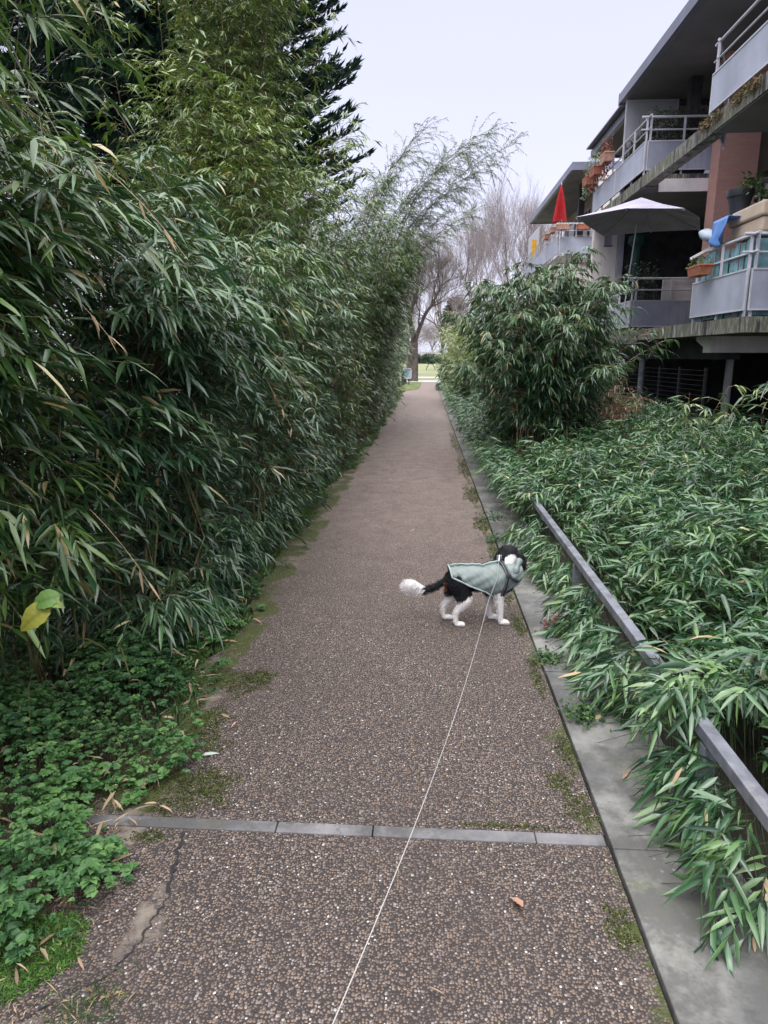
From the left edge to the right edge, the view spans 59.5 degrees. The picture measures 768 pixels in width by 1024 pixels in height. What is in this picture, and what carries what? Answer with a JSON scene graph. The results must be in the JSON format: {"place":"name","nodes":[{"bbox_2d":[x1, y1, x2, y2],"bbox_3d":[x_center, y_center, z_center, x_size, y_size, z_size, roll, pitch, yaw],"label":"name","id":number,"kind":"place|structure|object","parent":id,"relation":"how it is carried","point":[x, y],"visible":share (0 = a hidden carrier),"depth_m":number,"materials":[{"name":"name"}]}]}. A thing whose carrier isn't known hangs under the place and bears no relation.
{"place":"outdoors","nodes":[
{"label":"outdoors","id":0,"kind":"place"},
{"bbox_2d":[158,391,405,680],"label":"verge grass","id":1,"kind":"structure","parent":0,"point":[204,653],"depth_m":4.92,"materials":[{"name":"green plant"}]},
{"bbox_2d":[0,822,673,1023],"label":"path","id":2,"kind":"structure","parent":0,"point":[258,928],"depth_m":1.84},
{"bbox_2d":[0,903,93,1007],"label":"grass tuft","id":3,"kind":"object","parent":2,"relation":"on","point":[39,962],"visible":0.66,"depth_m":1.77,"materials":[{"name":"green plant"}]},
{"bbox_2d":[40,933,54,944],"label":"fallen leaf","id":4,"kind":"object","parent":2,"relation":"on","point":[45,939],"visible":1,"depth_m":1.81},
{"bbox_2d":[28,961,143,1023],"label":"grass tuft","id":5,"kind":"object","parent":2,"relation":"on","point":[92,1001],"visible":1,"depth_m":1.64,"materials":[{"name":"green plant"}]},
{"bbox_2d":[13,831,184,1023],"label":"path crack","id":6,"kind":"object","parent":2,"relation":"on","point":[173,868],"visible":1,"depth_m":1.93,"materials":[{"name":"black stone"}]},
{"bbox_2d":[112,853,132,861],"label":"fallen leaf","id":7,"kind":"object","parent":2,"relation":"on","point":[123,856],"visible":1,"depth_m":2.11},
{"bbox_2d":[509,897,522,906],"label":"fallen leaf","id":8,"kind":"object","parent":2,"relation":"on","point":[518,900],"visible":1,"depth_m":1.94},
{"bbox_2d":[84,382,603,836],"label":"path","id":9,"kind":"structure","parent":0,"point":[348,718],"depth_m":3.22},
{"bbox_2d":[0,502,338,1023],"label":"leaf crumbs","id":10,"kind":"object","parent":9,"relation":"on","point":[122,830],"visible":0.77,"depth_m":2.00,"materials":[{"name":"plant"}]},
{"bbox_2d":[121,433,642,959],"bbox_3d":[0.267,-0.284,8.079,1.688,0.018,12.885,1,13,3],"label":"moss","id":11,"kind":"object","parent":9,"relation":"on","point":[249,677],"visible":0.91,"depth_m":2.51,"materials":[{"name":"green plant"}]},
{"bbox_2d":[399,544,527,626],"bbox_3d":[0.466,0.427,3.989,0.769,0.465,0.266,-1,13,-3],"label":"dog","id":12,"kind":"object","parent":9,"relation":"on","point":[459,582],"visible":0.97,"depth_m":3.91},
{"bbox_2d":[332,555,499,1023],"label":"leash","id":13,"kind":"object","parent":12,"relation":"attached to","point":[408,840],"visible":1,"depth_m":1.50,"materials":[{"name":"fabric"}]},
{"bbox_2d":[0,0,688,355],"label":"sky","id":14,"kind":"structure","parent":0,"point":[558,70],"materials":[{"name":"white"}]},
{"bbox_2d":[0,363,767,1022],"bbox_3d":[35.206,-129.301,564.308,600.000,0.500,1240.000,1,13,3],"label":"ground","id":15,"kind":"structure","parent":0,"point":[664,737],"depth_m":3.10,"materials":[{"name":"soil"}]},
{"bbox_2d":[0,17,76,616],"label":"bamboo clump","id":16,"kind":"object","parent":15,"relation":"on","point":[22,123],"visible":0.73,"depth_m":2.31,"materials":[{"name":"green plant"}]},
{"bbox_2d":[20,589,64,772],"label":"broadleaf seedling","id":17,"kind":"object","parent":15,"relation":"on","point":[37,612],"visible":1,"depth_m":2.09,"materials":[{"name":"green plant"}]},
{"bbox_2d":[0,0,174,376],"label":"conifer","id":18,"kind":"object","parent":15,"relation":"on","point":[63,71],"visible":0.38,"depth_m":10.58,"materials":[{"name":"green plant"}]},
{"bbox_2d":[0,0,189,695],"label":"bamboo clump","id":19,"kind":"object","parent":15,"relation":"on","point":[27,534],"visible":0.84,"depth_m":2.73,"materials":[{"name":"green plant"}]},
{"bbox_2d":[47,271,127,353],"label":"dry bamboo twig","id":20,"kind":"object","parent":19,"relation":"attached to","point":[96,323],"visible":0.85,"depth_m":2.55,"materials":[{"name":"brown plant"}]},
{"bbox_2d":[77,238,101,265],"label":"dry bamboo twig","id":21,"kind":"object","parent":19,"relation":"attached to","point":[84,246],"visible":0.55,"depth_m":2.72,"materials":[{"name":"brown plant"}]},
{"bbox_2d":[93,285,126,355],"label":"dry bamboo twig","id":22,"kind":"object","parent":19,"relation":"attached to","point":[115,329],"visible":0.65,"depth_m":3.17,"materials":[{"name":"brown plant"}]},
{"bbox_2d":[89,509,159,598],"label":"dry bamboo twig","id":23,"kind":"object","parent":19,"relation":"attached to","point":[141,581],"visible":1,"depth_m":2.90,"materials":[{"name":"brown plant"}]},
{"bbox_2d":[99,166,185,256],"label":"dry bamboo twig","id":24,"kind":"object","parent":19,"relation":"attached to","point":[170,239],"visible":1,"depth_m":2.62,"materials":[{"name":"brown plant"}]},
{"bbox_2d":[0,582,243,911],"bbox_3d":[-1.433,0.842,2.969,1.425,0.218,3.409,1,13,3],"label":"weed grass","id":25,"kind":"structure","parent":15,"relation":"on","point":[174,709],"depth_m":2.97,"materials":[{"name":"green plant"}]},
{"bbox_2d":[0,556,265,965],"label":"herb ground cover","id":26,"kind":"object","parent":15,"relation":"on","point":[22,840],"visible":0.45,"depth_m":2.53,"materials":[{"name":"green plant"}]},
{"bbox_2d":[0,583,266,985],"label":"dry leaf litter","id":27,"kind":"object","parent":15,"relation":"on","point":[43,951],"visible":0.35,"depth_m":2.45,"materials":[{"name":"plant"}]},
{"bbox_2d":[0,71,308,693],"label":"bamboo clump","id":28,"kind":"object","parent":15,"relation":"on","point":[173,337],"visible":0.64,"depth_m":3.49,"materials":[{"name":"green plant"}]},
{"bbox_2d":[64,496,291,669],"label":"bamboo clump","id":29,"kind":"object","parent":15,"relation":"on","point":[194,610],"visible":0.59,"depth_m":3.83,"materials":[{"name":"green plant"}]},
{"bbox_2d":[51,166,349,600],"bbox_3d":[-1.393,-0.852,4.822,2.262,2.736,2.404,1,13,3],"label":"bamboo clump","id":30,"kind":"object","parent":15,"relation":"on","point":[268,362],"visible":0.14,"depth_m":4.81,"materials":[{"name":"green plant"}]},
{"bbox_2d":[264,377,291,436],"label":"dry bamboo twig","id":31,"kind":"object","parent":30,"relation":"attached to","point":[280,409],"visible":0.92,"depth_m":4.64,"materials":[{"name":"brown plant"}]},
{"bbox_2d":[26,0,375,417],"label":"conifer","id":32,"kind":"object","parent":15,"relation":"on","point":[151,29],"visible":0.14,"depth_m":13.86,"materials":[{"name":"green plant"}]},
{"bbox_2d":[60,0,382,452],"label":"tall bamboo","id":33,"kind":"object","parent":15,"relation":"on","point":[238,183],"visible":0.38,"depth_m":6.89,"materials":[{"name":"green plant"}]},
{"bbox_2d":[122,0,362,454],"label":"tall bamboo","id":34,"kind":"object","parent":15,"relation":"on","point":[261,29],"visible":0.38,"depth_m":7.50,"materials":[{"name":"green plant"}]},
{"bbox_2d":[76,107,411,431],"bbox_3d":[-2.039,-3.559,11.247,4.046,4.956,5.437,7,15,26],"label":"tall bamboo","id":35,"kind":"object","parent":15,"relation":"on","point":[329,194],"visible":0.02,"depth_m":11.07,"materials":[{"name":"green plant"}]},
{"bbox_2d":[162,179,344,540],"bbox_3d":[-1.321,-1.223,6.039,1.980,2.857,2.675,1,13,3],"label":"bamboo clump","id":36,"kind":"object","parent":15,"relation":"on","point":[283,303],"visible":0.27,"depth_m":5.84,"materials":[{"name":"green plant"}]},
{"bbox_2d":[142,177,375,504],"bbox_3d":[-1.140,-1.643,7.101,2.192,3.182,3.588,1,13,3],"label":"bamboo clump","id":37,"kind":"object","parent":15,"relation":"on","point":[327,326],"visible":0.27,"depth_m":6.75,"materials":[{"name":"green plant"}]},
{"bbox_2d":[202,456,338,551],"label":"bamboo clump","id":38,"kind":"object","parent":15,"relation":"on","point":[272,510],"visible":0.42,"depth_m":5.87,"materials":[{"name":"green plant"}]},
{"bbox_2d":[25,814,605,846],"bbox_3d":[-0.252,1.104,2.271,1.958,0.084,0.052,1,13,3],"label":"cross strip","id":39,"kind":"object","parent":15,"relation":"on","point":[388,831],"visible":0.45,"depth_m":2.25,"materials":[{"name":"concrete"}]},
{"bbox_2d":[248,216,389,475],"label":"bamboo clump","id":40,"kind":"object","parent":15,"relation":"on","point":[345,284],"visible":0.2,"depth_m":9.14,"materials":[{"name":"green plant"}]},
{"bbox_2d":[281,427,358,486],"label":"bamboo clump","id":41,"kind":"object","parent":15,"relation":"on","point":[336,453],"visible":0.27,"depth_m":8.75,"materials":[{"name":"green plant"}]},
{"bbox_2d":[261,129,419,456],"bbox_3d":[-0.771,-3.278,10.877,2.729,4.617,4.969,1,13,3],"label":"bamboo clump","id":42,"kind":"object","parent":15,"relation":"on","point":[367,271],"visible":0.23,"depth_m":10.61,"materials":[{"name":"green plant"}]},
{"bbox_2d":[307,207,435,437],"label":"bamboo clump","id":43,"kind":"object","parent":15,"relation":"on","point":[394,306],"visible":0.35,"depth_m":12.88,"materials":[{"name":"green plant"}]},
{"bbox_2d":[360,247,425,425],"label":"bamboo clump","id":44,"kind":"object","parent":15,"relation":"on","point":[388,369],"visible":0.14,"depth_m":16.00,"materials":[{"name":"green plant"}]},
{"bbox_2d":[382,298,415,411],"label":"bamboo clump","id":45,"kind":"object","parent":15,"relation":"on","point":[397,377],"visible":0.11,"depth_m":20.79,"materials":[{"name":"green plant"}]},
{"bbox_2d":[388,314,418,399],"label":"bamboo clump","id":46,"kind":"object","parent":15,"relation":"on","point":[405,350],"visible":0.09,"depth_m":24.99,"materials":[{"name":"green plant"}]},
{"bbox_2d":[388,236,436,368],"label":"bare tree","id":47,"kind":"object","parent":15,"relation":"on","point":[407,356],"visible":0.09,"depth_m":59.96,"materials":[{"name":"brown plant"}]},
{"bbox_2d":[353,225,479,380],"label":"old tree","id":48,"kind":"object","parent":15,"relation":"on","point":[414,355],"visible":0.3,"depth_m":40.36,"materials":[{"name":"brown plant"}]},
{"bbox_2d":[404,316,435,350],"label":"thicket","id":49,"kind":"object","parent":15,"relation":"on","point":[422,330],"visible":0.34,"depth_m":120.04,"materials":[{"name":"grey plant"}]},
{"bbox_2d":[321,112,528,430],"bbox_3d":[0.668,-4.571,13.385,3.345,5.964,3.398,-10,16,-37],"label":"tall bamboo","id":50,"kind":"object","parent":15,"relation":"on","point":[411,214],"visible":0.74,"depth_m":12.90,"materials":[{"name":"green plant"}]},
{"bbox_2d":[409,351,446,353],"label":"fence","id":51,"kind":"object","parent":15,"relation":"on","point":[429,352],"visible":0.03,"depth_m":118.07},
{"bbox_2d":[408,314,453,351],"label":"thicket","id":52,"kind":"object","parent":15,"relation":"on","point":[432,335],"visible":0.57,"depth_m":117.03,"materials":[{"name":"grey plant"}]},
{"bbox_2d":[399,353,475,363],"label":"hedge","id":53,"kind":"object","parent":15,"relation":"on","point":[424,359],"visible":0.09,"depth_m":116.47,"materials":[{"name":"green plant"}]},
{"bbox_2d":[402,269,490,355],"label":"thicket","id":54,"kind":"object","parent":15,"relation":"on","point":[465,307],"visible":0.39,"depth_m":46.67,"materials":[{"name":"grey plant"}]},
{"bbox_2d":[428,349,466,390],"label":"shrub","id":55,"kind":"object","parent":15,"relation":"on","point":[443,366],"visible":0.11,"depth_m":30.85,"materials":[{"name":"green plant"}]},
{"bbox_2d":[393,210,512,371],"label":"bare tree","id":56,"kind":"object","parent":15,"relation":"on","point":[440,323],"visible":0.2,"depth_m":55.76,"materials":[{"name":"grey plant"}]},
{"bbox_2d":[439,297,470,354],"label":"conifer","id":57,"kind":"object","parent":15,"relation":"on","point":[449,307],"visible":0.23,"depth_m":80.67,"materials":[{"name":"green plant"}]},
{"bbox_2d":[429,311,485,393],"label":"shrub","id":58,"kind":"object","parent":15,"relation":"on","point":[457,351],"visible":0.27,"depth_m":22.36,"materials":[{"name":"green plant"}]},
{"bbox_2d":[444,308,471,358],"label":"thicket","id":59,"kind":"object","parent":15,"relation":"on","point":[457,323],"visible":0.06,"depth_m":65.87,"materials":[{"name":"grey plant"}]},
{"bbox_2d":[440,360,487,404],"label":"shrub","id":60,"kind":"object","parent":15,"relation":"on","point":[462,384],"visible":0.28,"depth_m":20.29,"materials":[{"name":"green plant"}]},
{"bbox_2d":[420,190,519,305],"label":"bare tree","id":61,"kind":"object","parent":15,"relation":"on","point":[478,238],"visible":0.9,"depth_m":50.72,"materials":[{"name":"grey plant"}]},
{"bbox_2d":[455,297,550,450],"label":"bamboo bush","id":62,"kind":"object","parent":15,"relation":"on","point":[481,360],"visible":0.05,"depth_m":10.59,"materials":[{"name":"green plant"}]},
{"bbox_2d":[465,151,556,296],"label":"bare tree","id":63,"kind":"object","parent":15,"relation":"on","point":[499,214],"visible":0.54,"depth_m":52.85,"materials":[{"name":"grey plant"}]},
{"bbox_2d":[492,194,564,290],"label":"bare tree","id":64,"kind":"object","parent":15,"relation":"on","point":[554,238],"visible":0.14,"depth_m":54.44,"materials":[{"name":"grey plant"}]},
{"bbox_2d":[435,246,637,462],"bbox_3d":[2.080,-2.021,9.138,2.773,2.912,2.627,1,13,3],"label":"bamboo bush","id":65,"kind":"object","parent":15,"relation":"on","point":[544,359],"visible":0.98,"depth_m":8.63,"materials":[{"name":"green plant"}]},
{"bbox_2d":[436,383,767,1023],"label":"kerb","id":66,"kind":"structure","parent":15,"relation":"on","point":[715,992],"depth_m":2.08,"materials":[{"name":"concrete"}]},
{"bbox_2d":[466,506,513,522],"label":"kerb weed","id":67,"kind":"object","parent":66,"relation":"on","point":[488,516],"visible":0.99,"depth_m":6.49,"materials":[{"name":"green plant"}]},
{"bbox_2d":[475,530,516,545],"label":"kerb weed","id":68,"kind":"object","parent":66,"relation":"on","point":[491,538],"visible":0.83,"depth_m":5.74,"materials":[{"name":"green plant"}]},
{"bbox_2d":[526,641,572,667],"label":"kerb weed","id":69,"kind":"object","parent":66,"relation":"on","point":[547,654],"visible":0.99,"depth_m":3.48,"materials":[{"name":"green plant"}]},
{"bbox_2d":[524,610,579,632],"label":"kerb weed","id":70,"kind":"object","parent":66,"relation":"on","point":[549,620],"visible":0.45,"depth_m":3.94,"materials":[{"name":"green plant"}]},
{"bbox_2d":[556,694,611,732],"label":"kerb weed","id":71,"kind":"object","parent":66,"relation":"on","point":[589,717],"visible":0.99,"depth_m":2.93,"materials":[{"name":"green plant"}]},
{"bbox_2d":[457,396,767,831],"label":"garden rail","id":72,"kind":"object","parent":66,"relation":"on","point":[714,746],"visible":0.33,"depth_m":2.29,"materials":[{"name":"metal"}]},
{"bbox_2d":[438,381,767,978],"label":"dwarf bamboo","id":73,"kind":"object","parent":15,"relation":"on","point":[710,524],"visible":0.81,"depth_m":3.67,"materials":[{"name":"green plant"}]},
{"bbox_2d":[570,369,657,443],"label":"dead bamboo","id":74,"kind":"object","parent":15,"relation":"on","point":[613,412],"visible":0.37,"depth_m":9.43,"materials":[{"name":"brown plant"}]},
{"bbox_2d":[576,306,678,444],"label":"bamboo bush","id":75,"kind":"object","parent":15,"relation":"on","point":[629,310],"visible":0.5,"depth_m":9.43,"materials":[{"name":"green plant"}]},
{"bbox_2d":[604,364,707,427],"bbox_3d":[5.702,-2.569,14.938,0.049,1.360,7.100,1,13,3],"label":"wire fence","id":76,"kind":"object","parent":15,"relation":"on","point":[704,380],"visible":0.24,"depth_m":12.69,"materials":[{"name":"black metal"}]},
{"bbox_2d":[668,385,761,462],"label":"bamboo shoot","id":77,"kind":"object","parent":15,"relation":"on","point":[731,407],"visible":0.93,"depth_m":6.45,"materials":[{"name":"green plant"}]},
{"bbox_2d":[734,382,767,482],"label":"bamboo shoot","id":78,"kind":"object","parent":15,"relation":"on","point":[761,396],"visible":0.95,"depth_m":5.85,"materials":[{"name":"green plant"}]},
{"bbox_2d":[397,382,420,390],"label":"lawn","id":79,"kind":"structure","parent":0,"point":[412,385],"depth_m":35.22,"materials":[{"name":"plant"}]},
{"bbox_2d":[401,369,411,378],"bbox_3d":[1.250,-7.512,37.283,0.556,0.898,0.135,1,13,3],"label":"framed board","id":80,"kind":"object","parent":79,"relation":"on","point":[409,372],"visible":0.61,"depth_m":37.21,"materials":[{"name":"white metal"}]},
{"bbox_2d":[523,161,621,346],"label":"apartment building","id":81,"kind":"structure","parent":0,"point":[574,239],"depth_m":24.94,"materials":[{"name":"concrete"}]},
{"bbox_2d":[531,240,536,256],"bbox_3d":[6.108,-10.737,27.391,0.180,0.650,0.350,1,13,3],"label":"yellow towel","id":82,"kind":"object","parent":81,"relation":"hanging from","point":[533,244],"visible":1,"depth_m":27.24,"materials":[{"name":"fabric"}]},
{"bbox_2d":[542,231,549,240],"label":"planter box","id":83,"kind":"object","parent":81,"relation":"attached to","point":[546,236],"visible":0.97,"depth_m":24.73,"materials":[{"name":"ceramic"}]},
{"bbox_2d":[549,225,556,233],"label":"planter box","id":84,"kind":"object","parent":81,"relation":"attached to","point":[552,229],"visible":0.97,"depth_m":23.46,"materials":[{"name":"ceramic"}]},
{"bbox_2d":[552,182,566,256],"bbox_3d":[6.165,-10.232,23.571,0.482,2.490,0.494,1,13,3],"label":"parasol","id":85,"kind":"object","parent":81,"relation":"on","point":[559,216],"visible":0.95,"depth_m":23.38,"materials":[{"name":"red fabric"}]},
{"bbox_2d":[556,221,569,229],"bbox_3d":[6.095,-9.834,22.993,0.506,0.317,0.248,1,13,3],"label":"planter box","id":86,"kind":"object","parent":81,"relation":"attached to","point":[560,226],"visible":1,"depth_m":22.91,"materials":[{"name":"ceramic"}]},
{"bbox_2d":[566,221,575,255],"bbox_3d":[8.297,-11.608,29.906,0.088,2.290,1.520,1,13,3],"label":"window","id":87,"kind":"structure","parent":81,"relation":"in","point":[573,227],"depth_m":29.62,"materials":[{"name":"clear glass"}]},
{"bbox_2d":[576,220,588,229],"bbox_3d":[6.807,-9.826,22.929,0.453,0.329,0.283,1,13,3],"label":"planter box","id":88,"kind":"object","parent":81,"relation":"attached to","point":[580,226],"visible":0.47,"depth_m":22.87,"materials":[{"name":"ceramic"}]},
{"bbox_2d":[582,208,589,255],"bbox_3d":[8.145,-11.044,27.475,0.088,2.290,1.520,1,13,3],"label":"window","id":89,"kind":"structure","parent":81,"relation":"in","point":[585,233],"depth_m":26.88,"materials":[{"name":"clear glass"}]},
{"bbox_2d":[622,259,666,330],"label":"plant","id":90,"kind":"object","parent":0,"point":[647,283],"visible":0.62,"depth_m":14.48,"materials":[{"name":"green plant"}]},
{"bbox_2d":[586,0,767,433],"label":"apartment building","id":91,"kind":"structure","parent":0,"point":[713,53],"depth_m":13.24,"materials":[{"name":"concrete"}]},
{"bbox_2d":[580,157,594,199],"bbox_3d":[5.342,-8.714,17.577,0.330,1.011,0.681,1,13,3],"label":"planter box","id":92,"kind":"object","parent":91,"relation":"attached to","point":[586,179],"visible":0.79,"depth_m":17.53,"materials":[{"name":"ceramic"}]},
{"bbox_2d":[586,151,602,194],"bbox_3d":[5.288,-8.527,16.790,0.301,0.985,0.700,1,13,3],"label":"planter box","id":93,"kind":"object","parent":91,"relation":"attached to","point":[594,172],"visible":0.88,"depth_m":16.74,"materials":[{"name":"ceramic"}]},
{"bbox_2d":[596,134,614,180],"bbox_3d":[5.239,-8.319,15.830,0.316,0.986,0.653,1,13,3],"label":"planter box","id":94,"kind":"object","parent":91,"relation":"attached to","point":[606,157],"visible":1,"depth_m":15.74,"materials":[{"name":"ceramic"}]},
{"bbox_2d":[604,235,612,246],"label":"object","id":95,"kind":"structure","parent":91,"relation":"in","point":[607,242],"depth_m":17.61,"materials":[{"name":"metal"}]},
{"bbox_2d":[576,197,699,327],"bbox_3d":[4.774,-4.689,12.704,2.078,2.340,2.191,7,15,29],"label":"parasol","id":96,"kind":"object","parent":91,"relation":"on","point":[639,215],"visible":0.9,"depth_m":12.87,"materials":[{"name":"white fabric"}]},
{"bbox_2d":[628,234,647,276],"bbox_3d":[6.407,-6.437,17.031,0.500,1.150,0.476,1,13,3],"label":"curtain","id":97,"kind":"object","parent":91,"relation":"hanging from","point":[641,240],"visible":0.86,"depth_m":16.89,"materials":[{"name":"fabric"}]},
{"bbox_2d":[624,126,653,190],"bbox_3d":[5.474,-7.606,14.553,0.350,1.108,1.855,1,13,3],"label":"planter box","id":98,"kind":"object","parent":91,"relation":"on","point":[638,143],"visible":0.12,"depth_m":14.35,"materials":[{"name":"plant"}]},
{"bbox_2d":[639,103,709,173],"bbox_3d":[5.828,-7.458,13.476,1.483,1.306,0.371,1,13,3],"label":"planter box","id":99,"kind":"object","parent":91,"relation":"on","point":[666,133],"visible":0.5,"depth_m":13.39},
{"bbox_2d":[685,255,713,277],"bbox_3d":[4.802,-3.744,10.197,0.274,0.309,0.531,1,13,3],"label":"planter box","id":100,"kind":"object","parent":91,"relation":"attached to","point":[700,269],"visible":1,"depth_m":10.06,"materials":[{"name":"ceramic"}]},
{"bbox_2d":[690,240,724,259],"bbox_3d":[5.034,-4.078,10.464,0.042,0.201,0.737,-3,13,-12],"label":"plank","id":101,"kind":"object","parent":91,"relation":"on","point":[699,254],"visible":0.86,"depth_m":10.57,"materials":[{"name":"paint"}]},
{"bbox_2d":[699,228,711,241],"bbox_3d":[5.008,-4.269,10.391,0.240,0.257,0.580,1,13,3],"label":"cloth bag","id":102,"kind":"object","parent":101,"relation":"on","point":[705,235],"visible":0.58,"depth_m":10.29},
{"bbox_2d":[708,215,739,247],"bbox_3d":[5.119,-4.108,9.899,0.565,0.410,0.524,1,13,3],"label":"tarpaulin","id":103,"kind":"object","parent":91,"relation":"hanging from","point":[716,238],"visible":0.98,"depth_m":9.88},
{"bbox_2d":[698,73,761,133],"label":"plants","id":104,"kind":"object","parent":91,"relation":"on","point":[707,123],"visible":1,"depth_m":9.38,"materials":[{"name":"green plant"}]},
{"bbox_2d":[729,180,767,242],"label":"planter box","id":105,"kind":"object","parent":91,"relation":"on","point":[753,217],"visible":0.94,"depth_m":9.38,"materials":[{"name":"beige plastic"}]},
{"bbox_2d":[726,169,767,214],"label":"plant pot","id":106,"kind":"object","parent":105,"relation":"on","point":[739,199],"visible":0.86,"depth_m":9.73,"materials":[{"name":"plastic"}]},
{"bbox_2d":[700,262,729,321],"bbox_3d":[5.259,-3.487,10.680,0.320,0.890,0.300,1,13,3],"label":"crate","id":107,"kind":"object","parent":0,"point":[723,314],"visible":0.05,"depth_m":10.62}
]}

